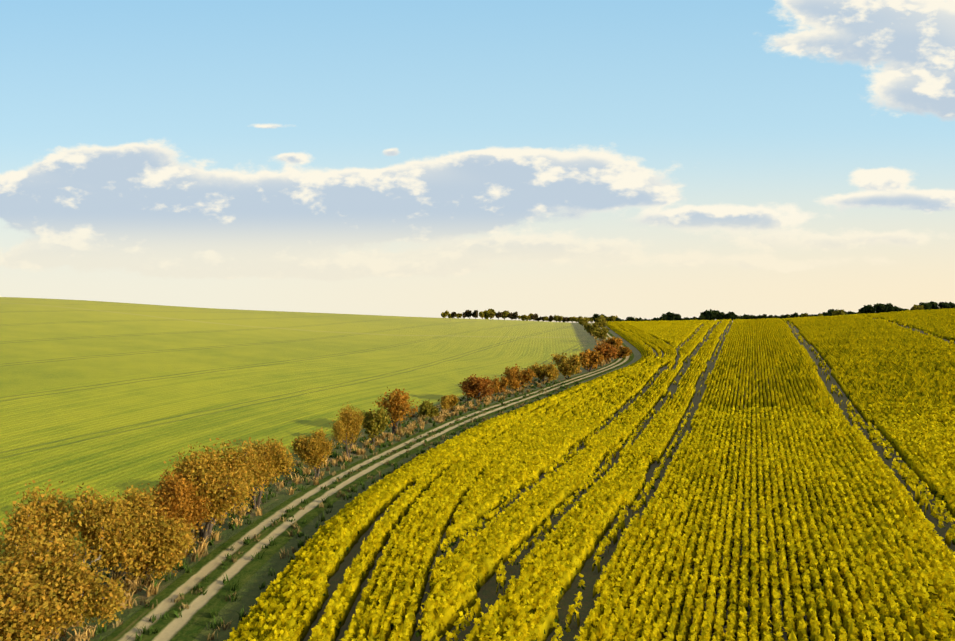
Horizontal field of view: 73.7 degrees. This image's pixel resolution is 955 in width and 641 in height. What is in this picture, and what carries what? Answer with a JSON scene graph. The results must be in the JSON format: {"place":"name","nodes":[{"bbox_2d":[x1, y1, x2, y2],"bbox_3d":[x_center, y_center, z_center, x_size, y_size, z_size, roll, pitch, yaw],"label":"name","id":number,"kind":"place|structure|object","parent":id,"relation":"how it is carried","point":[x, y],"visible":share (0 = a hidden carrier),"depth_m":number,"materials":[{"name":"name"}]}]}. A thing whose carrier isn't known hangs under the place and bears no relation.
{"place":"outdoors","nodes":[
{"label":"outdoors","id":0,"kind":"place"},
{"bbox_2d":[103,323,633,640],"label":"dirt road","id":1,"kind":"structure","parent":0,"point":[190,624],"depth_m":41.37,"materials":[{"name":"beige soil"}]},
{"bbox_2d":[0,297,954,640],"bbox_3d":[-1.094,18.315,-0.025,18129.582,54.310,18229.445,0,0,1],"label":"ground","id":2,"kind":"structure","parent":0,"point":[102,397],"depth_m":104.44,"materials":[{"name":"green plant"}]},
{"bbox_2d":[0,521,131,640],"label":"hedge tree","id":3,"kind":"object","parent":2,"relation":"on","point":[40,597],"visible":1,"depth_m":28.21,"materials":[{"name":"orange plant"}]},
{"bbox_2d":[0,479,143,574],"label":"hedge tree","id":4,"kind":"object","parent":2,"relation":"on","point":[98,522],"visible":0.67,"depth_m":33.84,"materials":[{"name":"orange plant"}]},
{"bbox_2d":[76,483,201,580],"bbox_3d":[-19.717,12.269,36.932,7.265,5.428,6.575,0,0,33],"label":"hedge tree","id":5,"kind":"object","parent":2,"relation":"on","point":[166,541],"visible":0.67,"depth_m":35.66,"materials":[{"name":"orange plant"}]},
{"bbox_2d":[147,470,223,531],"bbox_3d":[-18.459,12.127,40.542,4.984,5.635,4.777,0,0,-25],"label":"hedge tree","id":6,"kind":"object","parent":2,"relation":"on","point":[177,500],"visible":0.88,"depth_m":39.40,"materials":[{"name":"orange plant"}]},
{"bbox_2d":[147,437,263,541],"bbox_3d":[-18.104,11.479,42.731,7.420,6.832,6.868,0,0,-9],"label":"hedge tree","id":7,"kind":"object","parent":2,"relation":"on","point":[230,475],"visible":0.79,"depth_m":41.86,"materials":[{"name":"orange plant"}]},
{"bbox_2d":[240,437,299,508],"bbox_3d":[-17.021,12.041,50.569,5.778,5.696,5.050,0,0,-31],"label":"hedge tree","id":8,"kind":"object","parent":2,"relation":"on","point":[274,459],"visible":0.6,"depth_m":50.11,"materials":[{"name":"orange plant"}]},
{"bbox_2d":[289,427,333,479],"bbox_3d":[-15.432,12.390,59.206,3.699,4.833,3.515,0,0,-35],"label":"hedge tree","id":9,"kind":"object","parent":2,"relation":"on","point":[314,450],"visible":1,"depth_m":58.59,"materials":[{"name":"orange plant"}]},
{"bbox_2d":[40,331,617,640],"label":"verge grass","id":10,"kind":"structure","parent":2,"relation":"on","point":[402,431],"depth_m":53.27,"materials":[{"name":"green plant"}]},
{"bbox_2d":[329,402,363,457],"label":"hedge tree","id":11,"kind":"object","parent":2,"relation":"on","point":[347,426],"visible":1,"depth_m":66.49,"materials":[{"name":"orange plant"}]},
{"bbox_2d":[360,405,393,445],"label":"hedge tree","id":12,"kind":"object","parent":2,"relation":"on","point":[374,423],"visible":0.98,"depth_m":74.05,"materials":[{"name":"green plant"}]},
{"bbox_2d":[374,387,419,433],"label":"hedge tree","id":13,"kind":"object","parent":2,"relation":"on","point":[398,406],"visible":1,"depth_m":80.66,"materials":[{"name":"orange plant"}]},
{"bbox_2d":[418,399,440,418],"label":"hedge tree","id":14,"kind":"object","parent":2,"relation":"on","point":[427,408],"visible":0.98,"depth_m":92.25,"materials":[{"name":"green plant"}]},
{"bbox_2d":[441,310,448,317],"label":"tree","id":15,"kind":"object","parent":2,"relation":"on","point":[444,314],"visible":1,"depth_m":386.10,"materials":[{"name":"green plant"}]},
{"bbox_2d":[438,395,459,409],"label":"hedge tree","id":16,"kind":"object","parent":2,"relation":"on","point":[448,401],"visible":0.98,"depth_m":99.04,"materials":[{"name":"brown plant"}]},
{"bbox_2d":[465,310,471,318],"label":"tree","id":17,"kind":"object","parent":2,"relation":"on","point":[468,313],"visible":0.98,"depth_m":389.02,"materials":[{"name":"green plant"}]},
{"bbox_2d":[471,310,477,318],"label":"tree","id":18,"kind":"object","parent":2,"relation":"on","point":[475,314],"visible":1,"depth_m":387.91,"materials":[{"name":"green plant"}]},
{"bbox_2d":[458,374,496,401],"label":"hedge tree","id":19,"kind":"object","parent":2,"relation":"on","point":[479,385],"visible":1,"depth_m":107.16,"materials":[{"name":"orange plant"}]},
{"bbox_2d":[479,311,484,318],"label":"tree","id":20,"kind":"object","parent":2,"relation":"on","point":[481,314],"visible":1,"depth_m":379.95,"materials":[{"name":"green plant"}]},
{"bbox_2d":[486,308,495,318],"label":"tree","id":21,"kind":"object","parent":2,"relation":"on","point":[490,313],"visible":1,"depth_m":401.46,"materials":[{"name":"green plant"}]},
{"bbox_2d":[495,311,501,319],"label":"tree","id":22,"kind":"object","parent":2,"relation":"on","point":[498,314],"visible":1,"depth_m":381.39,"materials":[{"name":"green plant"}]},
{"bbox_2d":[488,375,509,394],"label":"hedge tree","id":23,"kind":"object","parent":2,"relation":"on","point":[501,385],"visible":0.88,"depth_m":115.64,"materials":[{"name":"orange plant"}]},
{"bbox_2d":[501,311,509,319],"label":"tree","id":24,"kind":"object","parent":2,"relation":"on","point":[504,314],"visible":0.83,"depth_m":388.59,"materials":[{"name":"green plant"}]},
{"bbox_2d":[512,311,517,318],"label":"tree","id":25,"kind":"object","parent":2,"relation":"on","point":[514,315],"visible":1,"depth_m":374.49,"materials":[{"name":"green plant"}]},
{"bbox_2d":[501,364,536,389],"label":"hedge tree","id":26,"kind":"object","parent":2,"relation":"on","point":[514,376],"visible":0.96,"depth_m":119.39,"materials":[{"name":"orange plant"}]},
{"bbox_2d":[531,314,537,320],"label":"tree","id":27,"kind":"object","parent":2,"relation":"on","point":[534,316],"visible":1,"depth_m":372.09,"materials":[{"name":"green plant"}]},
{"bbox_2d":[527,360,561,382],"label":"hedge tree","id":28,"kind":"object","parent":2,"relation":"on","point":[550,371],"visible":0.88,"depth_m":127.10,"materials":[{"name":"brown plant"}]},
{"bbox_2d":[555,316,562,321],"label":"tree","id":29,"kind":"object","parent":2,"relation":"on","point":[559,318],"visible":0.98,"depth_m":378.74,"materials":[{"name":"green plant"}]},
{"bbox_2d":[551,353,582,378],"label":"hedge tree","id":30,"kind":"object","parent":2,"relation":"on","point":[570,367],"visible":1,"depth_m":131.18,"materials":[{"name":"brown plant"}]},
{"bbox_2d":[577,316,589,325],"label":"hedge tree","id":31,"kind":"object","parent":2,"relation":"on","point":[582,321],"visible":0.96,"depth_m":271.16,"materials":[{"name":"green plant"}]},
{"bbox_2d":[223,402,954,640],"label":"rapeseed flowers","id":32,"kind":"object","parent":2,"relation":"on","point":[842,536],"visible":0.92,"depth_m":40.86,"materials":[{"name":"yellow plant"}]},
{"bbox_2d":[577,348,604,371],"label":"hedge tree","id":33,"kind":"object","parent":2,"relation":"on","point":[591,359],"visible":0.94,"depth_m":140.51,"materials":[{"name":"orange plant"}]},
{"bbox_2d":[584,321,598,334],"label":"hedge tree","id":34,"kind":"object","parent":2,"relation":"on","point":[588,327],"visible":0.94,"depth_m":222.63,"materials":[{"name":"green plant"}]},
{"bbox_2d":[229,308,954,640],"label":"rapeseed rows","id":35,"kind":"object","parent":2,"relation":"on","point":[878,359],"visible":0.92,"depth_m":60.15,"materials":[{"name":"yellow plant"}]},
{"bbox_2d":[593,314,599,321],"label":"tree","id":36,"kind":"object","parent":2,"relation":"on","point":[595,316],"visible":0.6,"depth_m":356.12,"materials":[{"name":"green plant"}]},
{"bbox_2d":[591,327,610,340],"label":"hedge tree","id":37,"kind":"object","parent":2,"relation":"on","point":[600,333],"visible":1,"depth_m":198.54,"materials":[{"name":"green plant"}]},
{"bbox_2d":[595,315,607,327],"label":"hedge tree","id":38,"kind":"object","parent":2,"relation":"on","point":[600,320],"visible":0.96,"depth_m":256.38,"materials":[{"name":"green plant"}]},
{"bbox_2d":[594,341,621,362],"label":"hedge tree","id":39,"kind":"object","parent":2,"relation":"on","point":[606,352],"visible":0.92,"depth_m":151.47,"materials":[{"name":"orange plant"}]},
{"bbox_2d":[606,315,617,320],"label":"tree","id":40,"kind":"object","parent":2,"relation":"on","point":[612,318],"visible":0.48,"depth_m":353.75,"materials":[{"name":"green plant"}]},
{"bbox_2d":[603,336,622,347],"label":"hedge tree","id":41,"kind":"object","parent":2,"relation":"on","point":[615,341],"visible":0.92,"depth_m":175.23,"materials":[{"name":"orange plant"}]},
{"bbox_2d":[617,344,632,357],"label":"hedge tree","id":42,"kind":"object","parent":2,"relation":"on","point":[624,351],"visible":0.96,"depth_m":157.65,"materials":[{"name":"orange plant"}]},
{"bbox_2d":[626,316,634,320],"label":"tree","id":43,"kind":"object","parent":2,"relation":"on","point":[631,318],"visible":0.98,"depth_m":344.40,"materials":[{"name":"green plant"}]},
{"bbox_2d":[659,315,666,320],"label":"tree","id":44,"kind":"object","parent":2,"relation":"on","point":[663,318],"visible":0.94,"depth_m":341.92,"materials":[{"name":"green plant"}]},
{"bbox_2d":[661,311,675,320],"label":"tree","id":45,"kind":"object","parent":2,"relation":"on","point":[670,316],"visible":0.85,"depth_m":350.72,"materials":[{"name":"green plant"}]},
{"bbox_2d":[700,309,709,319],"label":"tree","id":46,"kind":"object","parent":2,"relation":"on","point":[704,313],"visible":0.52,"depth_m":347.87,"materials":[{"name":"green plant"}]},
{"bbox_2d":[706,309,720,319],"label":"tree","id":47,"kind":"object","parent":2,"relation":"on","point":[712,314],"visible":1,"depth_m":329.23,"materials":[{"name":"green plant"}]},
{"bbox_2d":[719,312,727,319],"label":"tree","id":48,"kind":"object","parent":2,"relation":"on","point":[722,315],"visible":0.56,"depth_m":312.44,"materials":[{"name":"green plant"}]},
{"bbox_2d":[727,311,737,320],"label":"tree","id":49,"kind":"object","parent":2,"relation":"on","point":[732,315],"visible":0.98,"depth_m":311.40,"materials":[{"name":"green plant"}]},
{"bbox_2d":[756,314,766,318],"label":"tree","id":50,"kind":"object","parent":2,"relation":"on","point":[763,316],"visible":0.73,"depth_m":315.94,"materials":[{"name":"green plant"}]},
{"bbox_2d":[789,312,798,317],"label":"tree","id":51,"kind":"object","parent":2,"relation":"on","point":[795,314],"visible":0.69,"depth_m":302.42,"materials":[{"name":"green plant"}]},
{"bbox_2d":[827,309,836,314],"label":"tree","id":52,"kind":"object","parent":2,"relation":"on","point":[829,311],"visible":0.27,"depth_m":311.44,"materials":[{"name":"green plant"}]},
{"bbox_2d":[832,309,844,315],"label":"tree","id":53,"kind":"object","parent":2,"relation":"on","point":[838,312],"visible":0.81,"depth_m":299.88,"materials":[{"name":"green plant"}]},
{"bbox_2d":[858,306,868,313],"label":"tree","id":54,"kind":"object","parent":2,"relation":"on","point":[864,310],"visible":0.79,"depth_m":276.72,"materials":[{"name":"green plant"}]},
{"bbox_2d":[863,305,875,312],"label":"tree","id":55,"kind":"object","parent":2,"relation":"on","point":[871,308],"visible":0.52,"depth_m":275.49,"materials":[{"name":"green plant"}]},
{"bbox_2d":[873,303,887,312],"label":"tree","id":56,"kind":"object","parent":2,"relation":"on","point":[879,307],"visible":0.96,"depth_m":274.72,"materials":[{"name":"green plant"}]},
{"bbox_2d":[885,303,894,311],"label":"tree","id":57,"kind":"object","parent":2,"relation":"on","point":[890,308],"visible":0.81,"depth_m":277.53,"materials":[{"name":"green plant"}]},
{"bbox_2d":[911,304,924,309],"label":"tree","id":58,"kind":"object","parent":2,"relation":"on","point":[917,307],"visible":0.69,"depth_m":268.28,"materials":[{"name":"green plant"}]},
{"bbox_2d":[919,302,931,309],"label":"tree","id":59,"kind":"object","parent":2,"relation":"on","point":[926,306],"visible":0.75,"depth_m":271.66,"materials":[{"name":"green plant"}]},
{"bbox_2d":[930,301,938,309],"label":"tree","id":60,"kind":"object","parent":2,"relation":"on","point":[934,305],"visible":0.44,"depth_m":273.38,"materials":[{"name":"green plant"}]},
{"bbox_2d":[938,301,951,308],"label":"tree","id":61,"kind":"object","parent":2,"relation":"on","point":[944,305],"visible":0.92,"depth_m":259.24,"materials":[{"name":"green plant"}]},
{"bbox_2d":[0,0,954,319],"label":"sky","id":62,"kind":"structure","parent":0,"point":[648,159],"materials":[{"name":"blue"}]}
]}

